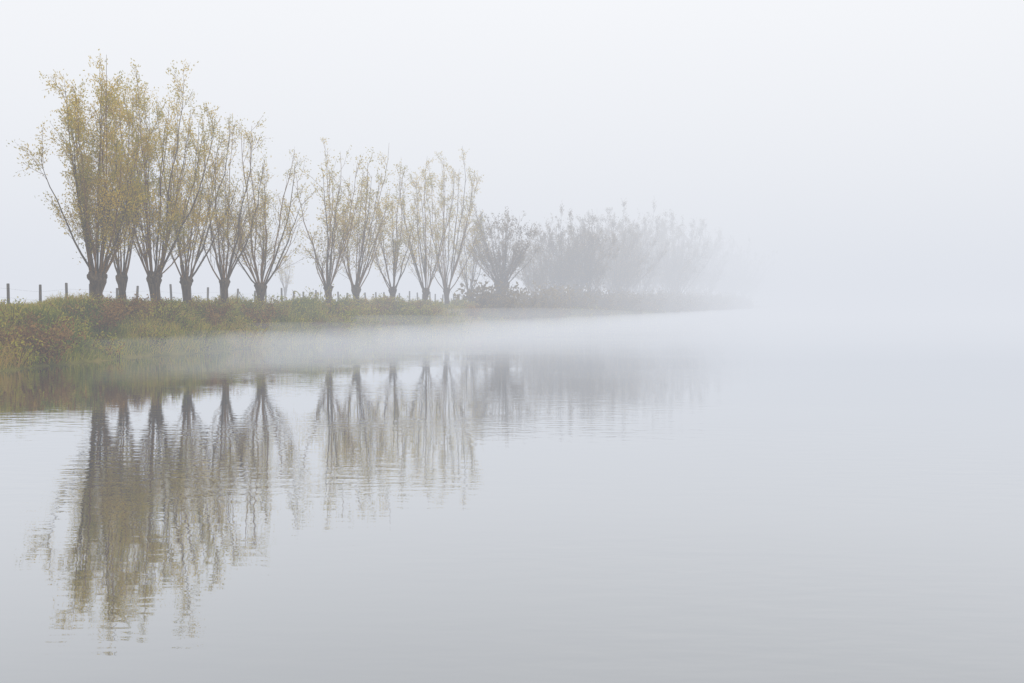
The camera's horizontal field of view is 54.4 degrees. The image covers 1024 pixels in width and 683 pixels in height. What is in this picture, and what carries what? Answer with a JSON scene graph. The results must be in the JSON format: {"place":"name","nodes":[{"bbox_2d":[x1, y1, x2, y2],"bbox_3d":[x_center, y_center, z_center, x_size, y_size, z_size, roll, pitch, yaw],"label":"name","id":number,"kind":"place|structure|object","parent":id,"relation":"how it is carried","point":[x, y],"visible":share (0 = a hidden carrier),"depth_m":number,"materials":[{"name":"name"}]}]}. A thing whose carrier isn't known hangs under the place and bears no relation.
{"place":"outdoors","nodes":[
{"label":"outdoors","id":0,"kind":"place"},
{"bbox_2d":[0,284,813,370],"bbox_3d":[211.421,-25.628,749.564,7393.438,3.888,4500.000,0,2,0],"label":"ground","id":1,"kind":"structure","parent":0,"point":[173,352],"depth_m":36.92,"materials":[{"name":"green plant"}]},
{"bbox_2d":[1,309,40,326],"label":"withered weed clump","id":2,"kind":"object","parent":1,"relation":"on","point":[28,317],"visible":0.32,"depth_m":27.44,"materials":[{"name":"brown plant"}]},
{"bbox_2d":[0,321,48,352],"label":"withered weed clump","id":3,"kind":"object","parent":1,"relation":"on","point":[13,335],"visible":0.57,"depth_m":25.76,"materials":[{"name":"brown plant"}]},
{"bbox_2d":[15,314,74,348],"bbox_3d":[-12.512,-0.190,27.123,1.875,1.148,1.671,2,3,39],"label":"withered weed clump","id":4,"kind":"object","parent":1,"relation":"on","point":[69,333],"visible":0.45,"depth_m":26.94,"materials":[{"name":"brown plant"}]},
{"bbox_2d":[9,316,91,364],"bbox_3d":[-12.488,-0.006,26.710,1.883,1.393,1.788,1,2,32],"label":"withered weed clump","id":5,"kind":"object","parent":1,"relation":"on","point":[43,349],"visible":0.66,"depth_m":26.26,"materials":[{"name":"brown plant"}]},
{"bbox_2d":[8,49,166,301],"bbox_3d":[-13.998,-5.238,33.528,4.180,9.174,4.346,1,2,23],"label":"pollard willow tree","id":6,"kind":"object","parent":1,"relation":"on","point":[103,212],"visible":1,"depth_m":33.38,"materials":[{"name":"green plant"}]},
{"bbox_2d":[64,298,134,332],"bbox_3d":[-12.899,-0.716,31.037,2.019,1.299,1.656,-1,2,-28],"label":"withered weed clump","id":7,"kind":"object","parent":1,"relation":"on","point":[110,319],"visible":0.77,"depth_m":30.80,"materials":[{"name":"brown plant"}]},
{"bbox_2d":[89,291,143,322],"bbox_3d":[-12.940,-1.031,32.131,1.569,1.161,1.490,1,2,20],"label":"withered weed clump","id":8,"kind":"object","parent":1,"relation":"on","point":[117,314],"visible":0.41,"depth_m":31.87,"materials":[{"name":"brown plant"}]},
{"bbox_2d":[100,293,148,316],"bbox_3d":[-12.654,-1.168,32.927,1.607,0.984,1.432,1,2,26],"label":"withered weed clump","id":9,"kind":"object","parent":1,"relation":"on","point":[125,303],"visible":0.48,"depth_m":32.73,"materials":[{"name":"brown plant"}]},
{"bbox_2d":[94,106,160,299],"bbox_3d":[-14.701,-5.071,37.600,2.613,8.554,3.026,-1,2,-23],"label":"pollard willow tree","id":10,"kind":"object","parent":1,"relation":"on","point":[121,276],"visible":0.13,"depth_m":37.40,"materials":[{"name":"brown plant"}]},
{"bbox_2d":[120,294,174,314],"bbox_3d":[-12.464,-1.145,33.967,1.379,1.028,1.700,1,2,19],"label":"withered weed clump","id":11,"kind":"object","parent":1,"relation":"on","point":[146,308],"visible":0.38,"depth_m":34.00,"materials":[{"name":"brown plant"}]},
{"bbox_2d":[104,58,225,301],"bbox_3d":[-13.003,-5.543,37.049,4.254,9.328,4.916,-1,2,-24],"label":"pollard willow tree","id":12,"kind":"object","parent":1,"relation":"on","point":[154,280],"visible":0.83,"depth_m":36.65,"materials":[{"name":"green plant"}]},
{"bbox_2d":[143,91,250,305],"bbox_3d":[-13.008,-5.482,40.146,4.394,9.084,4.684,0,2,0],"label":"pollard willow tree","id":13,"kind":"object","parent":1,"relation":"on","point":[186,281],"visible":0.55,"depth_m":40.10,"materials":[{"name":"green plant"}]},
{"bbox_2d":[196,304,231,326],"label":"withered weed clump","id":14,"kind":"object","parent":1,"relation":"on","point":[211,317],"visible":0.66,"depth_m":36.47,"materials":[{"name":"brown plant"}]},
{"bbox_2d":[198,297,237,317],"bbox_3d":[-11.186,-1.193,37.762,1.728,1.058,1.540,1,2,16],"label":"withered weed clump","id":15,"kind":"object","parent":1,"relation":"on","point":[223,309],"visible":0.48,"depth_m":37.56,"materials":[{"name":"brown plant"}]},
{"bbox_2d":[180,118,271,304],"bbox_3d":[-11.888,-5.109,41.211,3.596,8.280,3.765,0,2,0],"label":"pollard willow tree","id":16,"kind":"object","parent":1,"relation":"on","point":[224,282],"visible":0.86,"depth_m":41.13,"materials":[{"name":"grey plant"}]},
{"bbox_2d":[5,283,460,303],"bbox_3d":[-12.755,-2.569,61.085,0.316,1.492,57.948,1,2,17],"label":"field fence","id":17,"kind":"object","parent":1,"relation":"on","point":[40,291],"visible":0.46,"depth_m":48.64,"materials":[{"name":"brown wood"}]},
{"bbox_2d":[196,112,321,305],"bbox_3d":[-11.689,-5.453,43.994,5.286,9.088,5.036,-2,3,-41],"label":"pollard willow tree","id":18,"kind":"object","parent":1,"relation":"on","point":[260,287],"visible":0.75,"depth_m":43.62,"materials":[{"name":"grey plant"}]},
{"bbox_2d":[240,303,278,328],"bbox_3d":[-10.340,-0.989,40.731,1.637,1.221,2.017,-1,2,-15],"label":"withered weed clump","id":19,"kind":"object","parent":1,"relation":"on","point":[263,314],"visible":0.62,"depth_m":40.74,"materials":[{"name":"brown plant"}]},
{"bbox_2d":[275,254,294,301],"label":"young tree","id":20,"kind":"object","parent":1,"relation":"on","point":[281,278],"visible":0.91,"depth_m":94.78,"materials":[{"name":"grey plant"}]},
{"bbox_2d":[309,316,325,329],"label":"withered weed clump","id":21,"kind":"object","parent":1,"relation":"on","point":[319,323],"visible":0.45,"depth_m":44.10,"materials":[{"name":"grey plant"}]},
{"bbox_2d":[283,149,368,303],"bbox_3d":[-9.030,-5.606,50.008,4.188,8.765,4.444,-2,3,-37],"label":"pollard willow tree","id":22,"kind":"object","parent":1,"relation":"on","point":[329,281],"visible":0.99,"depth_m":49.93,"materials":[{"name":"grey plant"}]},
{"bbox_2d":[324,322,349,336],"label":"withered weed clump","id":23,"kind":"object","parent":1,"relation":"on","point":[337,331],"visible":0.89,"depth_m":44.79,"materials":[{"name":"grey plant"}]},
{"bbox_2d":[320,138,408,304],"bbox_3d":[-8.025,-6.227,53.300,4.983,9.834,4.981,0,2,0],"label":"pollard willow tree","id":24,"kind":"object","parent":1,"relation":"on","point":[356,289],"visible":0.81,"depth_m":53.45,"materials":[{"name":"grey plant"}]},
{"bbox_2d":[364,320,377,330],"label":"withered weed clump","id":25,"kind":"object","parent":1,"relation":"on","point":[371,328],"visible":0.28,"depth_m":48.45,"materials":[{"name":"grey plant"}]},
{"bbox_2d":[360,298,393,315],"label":"withered weed clump","id":26,"kind":"object","parent":1,"relation":"on","point":[384,305],"visible":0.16,"depth_m":53.66,"materials":[{"name":"grey plant"}]},
{"bbox_2d":[372,302,387,317],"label":"withered weed clump","id":27,"kind":"object","parent":1,"relation":"on","point":[380,309],"visible":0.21,"depth_m":52.71,"materials":[{"name":"grey plant"}]},
{"bbox_2d":[378,316,401,330],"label":"withered weed clump","id":28,"kind":"object","parent":1,"relation":"on","point":[392,324],"visible":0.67,"depth_m":51.21,"materials":[{"name":"grey plant"}]},
{"bbox_2d":[358,159,432,298],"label":"pollard willow tree","id":29,"kind":"object","parent":1,"relation":"on","point":[395,249],"visible":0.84,"depth_m":57.30,"materials":[{"name":"grey plant"}]},
{"bbox_2d":[403,299,421,311],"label":"withered weed clump","id":30,"kind":"object","parent":1,"relation":"on","point":[418,301],"visible":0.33,"depth_m":56.81,"materials":[{"name":"grey plant"}]},
{"bbox_2d":[387,159,457,300],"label":"pollard willow tree","id":31,"kind":"object","parent":1,"relation":"on","point":[426,289],"visible":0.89,"depth_m":61.98,"materials":[{"name":"grey plant"}]},
{"bbox_2d":[408,148,486,305],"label":"pollard willow tree","id":32,"kind":"object","parent":1,"relation":"on","point":[446,289],"visible":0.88,"depth_m":67.17,"materials":[{"name":"grey plant"}]},
{"bbox_2d":[450,212,492,300],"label":"pollard willow tree","id":33,"kind":"object","parent":1,"relation":"on","point":[463,275],"visible":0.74,"depth_m":75.67,"materials":[{"name":"grey plant"}]},
{"bbox_2d":[463,302,484,319],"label":"withered weed clump","id":34,"kind":"object","parent":1,"relation":"on","point":[474,311],"visible":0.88,"depth_m":64.95,"materials":[{"name":"grey plant"}]},
{"bbox_2d":[463,205,541,295],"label":"pollard willow tree","id":35,"kind":"object","parent":1,"relation":"on","point":[497,269],"visible":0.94,"depth_m":76.29,"materials":[{"name":"grey plant"}]},
{"bbox_2d":[513,311,530,321],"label":"withered weed clump","id":36,"kind":"object","parent":1,"relation":"on","point":[523,317],"visible":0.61,"depth_m":74.07,"materials":[{"name":"grey plant"}]},
{"bbox_2d":[544,311,564,321],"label":"withered weed clump","id":37,"kind":"object","parent":1,"relation":"on","point":[558,317],"visible":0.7,"depth_m":81.78,"materials":[{"name":"grey plant"}]},
{"bbox_2d":[440,274,753,324],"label":"distant bank scrub","id":38,"kind":"object","parent":1,"relation":"on","point":[693,302],"visible":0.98,"depth_m":98.92,"materials":[{"name":"grey plant"}]},
{"bbox_2d":[508,195,804,304],"bbox_3d":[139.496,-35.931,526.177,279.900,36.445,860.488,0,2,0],"label":"distant trees row","id":39,"kind":"object","parent":1,"relation":"on","point":[625,269],"visible":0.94,"depth_m":149.58,"materials":[{"name":"grey plant"}]},
{"bbox_2d":[0,306,1023,682],"bbox_3d":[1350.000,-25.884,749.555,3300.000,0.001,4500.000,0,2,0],"label":"river water","id":40,"kind":"structure","parent":0,"point":[818,494],"depth_m":7.91,"materials":[{"name":"grey liquid"}]},
{"bbox_2d":[0,0,1023,305],"label":"sky","id":41,"kind":"structure","parent":0,"point":[877,146],"materials":[{"name":"white"}]}
]}

